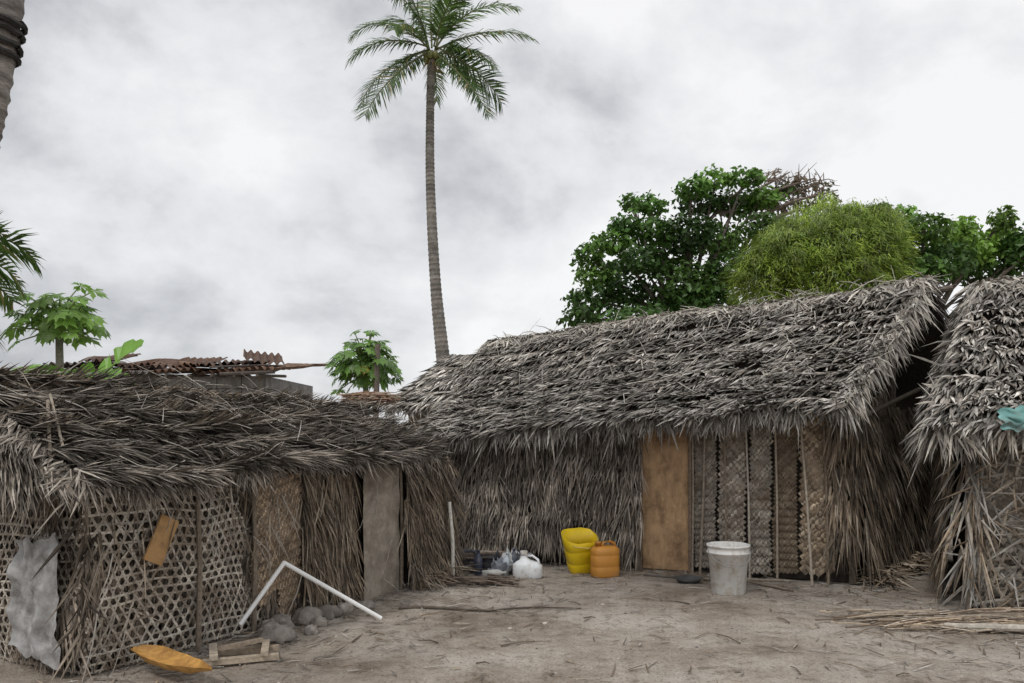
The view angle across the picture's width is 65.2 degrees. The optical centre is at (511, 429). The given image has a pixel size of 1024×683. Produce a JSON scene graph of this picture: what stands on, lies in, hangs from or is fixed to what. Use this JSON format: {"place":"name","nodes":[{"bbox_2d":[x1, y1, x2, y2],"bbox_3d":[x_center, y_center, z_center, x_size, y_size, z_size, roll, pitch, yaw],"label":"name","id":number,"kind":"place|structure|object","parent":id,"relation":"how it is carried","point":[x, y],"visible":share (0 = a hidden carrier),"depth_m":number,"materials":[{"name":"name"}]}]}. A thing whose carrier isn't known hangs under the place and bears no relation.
{"place":"outdoors","nodes":[
{"label":"outdoors","id":0,"kind":"place"},
{"bbox_2d":[122,364,286,394],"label":"roof beams","id":1,"kind":"structure","parent":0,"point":[260,375],"depth_m":12.73,"materials":[{"name":"brown wood"}]},
{"bbox_2d":[112,376,312,399],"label":"block walls","id":2,"kind":"structure","parent":0,"point":[230,382],"depth_m":13.01,"materials":[{"name":"concrete"}]},
{"bbox_2d":[42,349,327,374],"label":"corrugated roof","id":3,"kind":"structure","parent":2,"relation":"on","point":[182,365],"depth_m":13.09,"materials":[{"name":"brown metal"}]},
{"bbox_2d":[0,497,1023,682],"bbox_3d":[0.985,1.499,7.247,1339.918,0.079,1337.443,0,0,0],"label":"ground","id":4,"kind":"structure","parent":0,"point":[765,664],"depth_m":5.64,"materials":[{"name":"beige sand"}]},
{"bbox_2d":[0,0,27,147],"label":"palm tree","id":5,"kind":"object","parent":4,"relation":"on","point":[12,34],"visible":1,"depth_m":3.48,"materials":[{"name":"grey plant"}]},
{"bbox_2d":[0,211,45,352],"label":"palm tree","id":6,"kind":"object","parent":4,"relation":"on","point":[23,254],"visible":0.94,"depth_m":8.41,"materials":[{"name":"green plant"}]},
{"bbox_2d":[0,282,111,368],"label":"papaya tree","id":7,"kind":"object","parent":4,"relation":"on","point":[60,322],"visible":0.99,"depth_m":8.83,"materials":[{"name":"green plant"}]},
{"bbox_2d":[12,339,143,382],"bbox_3d":[-4.145,0.321,7.712,1.433,2.371,1.076,0,0,0],"label":"banana plant","id":8,"kind":"object","parent":4,"relation":"on","point":[126,348],"visible":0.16,"depth_m":7.56,"materials":[{"name":"green plant"}]},
{"bbox_2d":[131,645,211,673],"bbox_3d":[-2.050,1.392,4.809,0.707,0.102,0.204,0,0,29],"label":"coconut spathe","id":9,"kind":"object","parent":4,"relation":"on","point":[165,657],"visible":1,"depth_m":4.88},
{"bbox_2d":[202,637,278,665],"bbox_3d":[-1.754,1.431,5.196,0.464,0.095,0.323,0,0,-16],"label":"broken wood frame","id":10,"kind":"object","parent":4,"relation":"on","point":[265,648],"visible":0.94,"depth_m":5.14,"materials":[{"name":"beige wood"}]},
{"bbox_2d":[0,355,485,682],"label":"thatched hut","id":11,"kind":"object","parent":4,"relation":"on","point":[250,491],"visible":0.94,"depth_m":5.61,"materials":[{"name":"grey plant"}]},
{"bbox_2d":[6,532,60,669],"bbox_3d":[-2.917,1.026,4.869,0.550,0.820,0.087,0,0,28],"label":"hanging plastic sheet","id":12,"kind":"object","parent":11,"relation":"attached to","point":[31,607],"visible":0.97,"depth_m":4.84,"materials":[{"name":"plastic"}]},
{"bbox_2d":[143,514,178,565],"bbox_3d":[-2.232,0.700,5.092,0.014,0.331,0.257,0,0,30],"label":"scrap board","id":13,"kind":"object","parent":11,"relation":"attached to","point":[156,551],"visible":0.93,"depth_m":5.08,"materials":[{"name":"brown wood"}]},
{"bbox_2d":[337,391,405,406],"bbox_3d":[-1.491,-0.334,8.505,0.718,0.175,0.414,0,0,0],"label":"stick bundle","id":14,"kind":"object","parent":11,"relation":"on","point":[377,396],"visible":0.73,"depth_m":8.42,"materials":[{"name":"brown wood"}]},
{"bbox_2d":[257,619,273,632],"bbox_3d":[-1.804,1.476,5.953,0.159,0.133,0.164,0,0,19],"label":"rock","id":15,"kind":"object","parent":4,"relation":"on","point":[260,628],"visible":0.23,"depth_m":5.92,"materials":[{"name":"stone"}]},
{"bbox_2d":[257,620,297,644],"bbox_3d":[-1.672,1.461,5.707,0.290,0.210,0.253,0,0,0],"label":"rock","id":16,"kind":"object","parent":4,"relation":"on","point":[273,631],"visible":0.69,"depth_m":5.62,"materials":[{"name":"stone"}]},
{"bbox_2d":[270,612,294,628],"bbox_3d":[-1.736,1.461,6.021,0.200,0.161,0.205,0,0,-33],"label":"rock","id":17,"kind":"object","parent":4,"relation":"on","point":[281,617],"visible":0.48,"depth_m":5.99,"materials":[{"name":"stone"}]},
{"bbox_2d":[291,606,323,625],"bbox_3d":[-1.597,1.467,6.207,0.250,0.194,0.233,0,0,18],"label":"rock","id":18,"kind":"object","parent":4,"relation":"on","point":[304,616],"visible":0.6,"depth_m":6.14,"materials":[{"name":"stone"}]},
{"bbox_2d":[238,561,381,625],"bbox_3d":[-1.524,1.234,6.061,1.078,0.501,0.183,0,0,-28],"label":"bent white pipe","id":19,"kind":"object","parent":4,"relation":"on","point":[307,576],"visible":1,"depth_m":6.06,"materials":[{"name":"white plastic"}]},
{"bbox_2d":[304,624,318,635],"bbox_3d":[-1.480,1.479,5.896,0.108,0.088,0.111,0,0,-27],"label":"rock","id":20,"kind":"object","parent":4,"relation":"on","point":[310,629],"visible":0.88,"depth_m":5.86,"materials":[{"name":"stone"}]},
{"bbox_2d":[311,615,327,626],"bbox_3d":[-1.475,1.470,6.118,0.124,0.104,0.137,0,0,0],"label":"rock","id":21,"kind":"object","parent":4,"relation":"on","point":[319,620],"visible":0.71,"depth_m":6.09,"materials":[{"name":"stone"}]},
{"bbox_2d":[316,604,342,619],"bbox_3d":[-1.478,1.458,6.374,0.245,0.153,0.200,0,0,0],"label":"rock","id":22,"kind":"object","parent":4,"relation":"on","point":[331,612],"visible":0.6,"depth_m":6.34,"materials":[{"name":"stone"}]},
{"bbox_2d":[336,601,353,614],"bbox_3d":[-1.393,1.475,6.548,0.161,0.140,0.169,0,0,36],"label":"rock","id":23,"kind":"object","parent":4,"relation":"on","point":[347,607],"visible":0.64,"depth_m":6.51,"materials":[{"name":"stone"}]},
{"bbox_2d":[325,329,404,409],"bbox_3d":[-2.054,0.058,11.018,1.135,2.887,1.224,0,0,0],"label":"papaya tree","id":24,"kind":"object","parent":4,"relation":"on","point":[359,367],"visible":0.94,"depth_m":10.78,"materials":[{"name":"green plant"}]},
{"bbox_2d":[360,600,373,609],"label":"rock","id":25,"kind":"object","parent":4,"relation":"on","point":[369,604],"visible":0.65,"depth_m":6.71,"materials":[{"name":"stone"}]},
{"bbox_2d":[373,344,379,419],"bbox_3d":[-1.799,0.180,10.600,0.106,2.641,0.098,0,0,0],"label":"wooden post","id":26,"kind":"object","parent":4,"relation":"on","point":[377,370],"visible":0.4,"depth_m":10.57,"materials":[{"name":"wood"}]},
{"bbox_2d":[371,353,476,431],"bbox_3d":[-0.879,0.004,14.760,3.154,2.993,3.069,0,0,0],"label":"thatched hut","id":27,"kind":"object","parent":4,"relation":"on","point":[435,382],"visible":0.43,"depth_m":13.97,"materials":[{"name":"grey plant"}]},
{"bbox_2d":[345,0,537,362],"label":"palm tree","id":28,"kind":"object","parent":4,"relation":"on","point":[434,59],"visible":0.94,"depth_m":21.86,"materials":[{"name":"green plant"}]},
{"bbox_2d":[448,502,454,575],"bbox_3d":[-0.591,1.102,7.825,0.042,0.802,0.093,0,0,28],"label":"wooden post","id":29,"kind":"object","parent":4,"relation":"on","point":[452,536],"visible":0.79,"depth_m":7.82,"materials":[{"name":"grey wood"}]},
{"bbox_2d":[456,548,476,571],"bbox_3d":[-0.480,1.399,8.546,0.281,0.247,0.282,0,0,-43],"label":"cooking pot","id":30,"kind":"object","parent":4,"relation":"on","point":[465,550],"visible":0.32,"depth_m":8.61,"materials":[{"name":"metal"}]},
{"bbox_2d":[474,549,482,575],"bbox_3d":[-0.350,1.372,8.300,0.090,0.260,0.090,0,0,0],"label":"plastic bottle","id":31,"kind":"object","parent":4,"relation":"on","point":[478,559],"visible":0.98,"depth_m":8.27,"materials":[{"name":"black plastic"}]},
{"bbox_2d":[435,573,523,587],"bbox_3d":[-0.368,1.452,7.764,0.963,0.093,0.371,0,0,0],"label":"firewood pile","id":32,"kind":"object","parent":4,"relation":"on","point":[504,580],"visible":0.88,"depth_m":7.67,"materials":[{"name":"brown wood"}]},
{"bbox_2d":[450,550,510,572],"bbox_3d":[-0.403,1.415,8.677,1.087,0.214,0.722,0,0,0],"label":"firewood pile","id":33,"kind":"object","parent":4,"relation":"on","point":[470,556],"visible":0.22,"depth_m":8.59,"materials":[{"name":"brown wood"}]},
{"bbox_2d":[398,605,580,611],"bbox_3d":[-0.190,1.488,6.643,1.523,0.040,0.149,0,0,0],"label":"fallen branch","id":34,"kind":"object","parent":4,"relation":"on","point":[439,607],"visible":0.99,"depth_m":6.67,"materials":[{"name":"brown wood"}]},
{"bbox_2d":[481,555,501,569],"bbox_3d":[-0.220,1.422,8.450,0.270,0.170,0.270,0,0,42],"label":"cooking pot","id":35,"kind":"object","parent":4,"relation":"on","point":[487,565],"visible":0.25,"depth_m":8.34,"materials":[{"name":"metal"}]},
{"bbox_2d":[482,569,505,575],"bbox_3d":[-0.181,1.454,8.100,0.243,0.090,0.080,0,0,0],"label":"plastic bottle","id":36,"kind":"object","parent":4,"relation":"on","point":[494,571],"visible":0.85,"depth_m":8.07,"materials":[{"name":"white plastic"}]},
{"bbox_2d":[502,552,509,575],"bbox_3d":[-0.069,1.387,8.280,0.101,0.246,0.080,0,0,0],"label":"plastic bottle","id":37,"kind":"object","parent":4,"relation":"on","point":[506,559],"visible":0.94,"depth_m":8.25,"materials":[{"name":"white plastic"}]},
{"bbox_2d":[488,546,533,574],"bbox_3d":[-0.003,1.370,8.410,0.520,0.307,0.485,0,0,0],"label":"plastic bag bundle","id":38,"kind":"object","parent":4,"relation":"on","point":[498,564],"visible":0.3,"depth_m":8.35,"materials":[{"name":"grey plastic"}]},
{"bbox_2d":[510,548,517,573],"bbox_3d":[0.020,1.372,8.400,0.090,0.270,0.090,0,0,0],"label":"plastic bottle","id":39,"kind":"object","parent":4,"relation":"on","point":[514,556],"visible":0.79,"depth_m":8.37,"materials":[{"name":"grey plastic"}]},
{"bbox_2d":[513,550,542,578],"bbox_3d":[0.160,1.370,8.170,0.308,0.270,0.200,0,0,15],"label":"white jug","id":40,"kind":"object","parent":4,"relation":"on","point":[524,566],"visible":0.98,"depth_m":8.10,"materials":[{"name":"plastic"}]},
{"bbox_2d":[35,561,1023,682],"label":"ground litter","id":41,"kind":"object","parent":4,"relation":"on","point":[559,599],"visible":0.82,"depth_m":5.95,"materials":[{"name":"brown plant"}]},
{"bbox_2d":[561,527,598,573],"bbox_3d":[0.707,1.275,8.391,0.389,0.480,0.374,0,0,0],"label":"bucket","id":42,"kind":"object","parent":4,"relation":"on","point":[578,544],"visible":0.77,"depth_m":8.32,"materials":[{"name":"plastic"}]},
{"bbox_2d":[591,540,619,577],"bbox_3d":[0.950,1.310,8.170,0.290,0.370,0.200,0,0,-18],"label":"orange jerrycan","id":43,"kind":"object","parent":4,"relation":"on","point":[605,561],"visible":1,"depth_m":8.08,"materials":[{"name":"plastic"}]},
{"bbox_2d":[354,587,935,676],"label":"scattered twigs","id":44,"kind":"object","parent":4,"relation":"on","point":[799,672],"visible":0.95,"depth_m":5.68,"materials":[{"name":"brown wood"}]},
{"bbox_2d":[643,574,702,583],"bbox_3d":[1.601,1.454,7.877,0.558,0.061,0.276,0,0,33],"label":"frying pan","id":45,"kind":"object","parent":4,"relation":"on","point":[688,579],"visible":1,"depth_m":7.86,"materials":[{"name":"metal"}]},
{"bbox_2d":[413,266,955,592],"bbox_3d":[2.338,-0.022,9.599,6.673,3.645,3.992,0,0,24],"label":"thatched hut","id":46,"kind":"object","parent":4,"relation":"on","point":[773,433],"visible":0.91,"depth_m":8.53,"materials":[{"name":"grey plant"}]},
{"bbox_2d":[642,426,687,570],"bbox_3d":[1.629,0.710,8.493,0.502,1.540,0.016,0,0,23],"label":"door","id":47,"kind":"structure","parent":46,"relation":"in","point":[665,503],"depth_m":8.49,"materials":[{"name":"brown wood"}]},
{"bbox_2d":[556,163,839,327],"bbox_3d":[4.717,-2.607,19.967,7.349,8.237,3.485,0,0,0],"label":"broadleaf tree","id":48,"kind":"object","parent":4,"relation":"on","point":[698,288],"visible":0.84,"depth_m":19.45,"materials":[{"name":"green plant"}]},
{"bbox_2d":[706,541,750,595],"bbox_3d":[1.990,1.274,7.356,0.397,0.450,0.402,0,0,0],"label":"white bucket","id":49,"kind":"object","parent":4,"relation":"on","point":[728,563],"visible":0.99,"depth_m":7.22,"materials":[{"name":"plastic"}]},
{"bbox_2d":[703,578,793,591],"bbox_3d":[2.286,1.480,7.786,0.835,0.054,0.488,0,0,16],"label":"wooden stick","id":50,"kind":"object","parent":4,"relation":"on","point":[765,584],"visible":0.73,"depth_m":7.72,"materials":[{"name":"brown wood"}]},
{"bbox_2d":[758,167,841,219],"bbox_3d":[7.375,-2.612,20.910,2.166,8.242,1.638,0,0,0],"label":"broadleaf tree","id":51,"kind":"object","parent":4,"relation":"on","point":[804,178],"visible":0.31,"depth_m":20.56,"materials":[{"name":"brown plant"}]},
{"bbox_2d":[715,189,924,306],"bbox_3d":[6.690,-1.846,17.462,4.515,6.726,3.356,0,0,0],"label":"drooping tree","id":52,"kind":"object","parent":4,"relation":"on","point":[794,255],"visible":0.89,"depth_m":16.66,"materials":[{"name":"green plant"}]},
{"bbox_2d":[815,607,1023,632],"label":"palm rib pile","id":53,"kind":"object","parent":4,"relation":"on","point":[913,620],"visible":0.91,"depth_m":6.19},
{"bbox_2d":[870,202,1023,323],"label":"broadleaf tree","id":54,"kind":"object","parent":4,"relation":"on","point":[957,254],"visible":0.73,"depth_m":18.26,"materials":[{"name":"green plant"}]},
{"bbox_2d":[901,275,1023,611],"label":"thatched hut","id":55,"kind":"object","parent":4,"relation":"on","point":[974,383],"visible":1,"depth_m":6.63,"materials":[{"name":"grey plant"}]},
{"bbox_2d":[997,405,1023,431],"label":"turquoise cloth","id":56,"kind":"object","parent":55,"relation":"attached to","point":[1013,419],"visible":1,"depth_m":5.91,"materials":[{"name":"teal fabric"}]},
{"bbox_2d":[943,623,1023,631],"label":"wooden pole","id":57,"kind":"object","parent":4,"relation":"on","point":[1007,627],"visible":0.9,"depth_m":5.93,"materials":[{"name":"beige wood"}]},
{"bbox_2d":[0,0,1023,424],"label":"sky","id":58,"kind":"structure","parent":0,"point":[207,167],"materials":[{"name":"white"}]}
]}

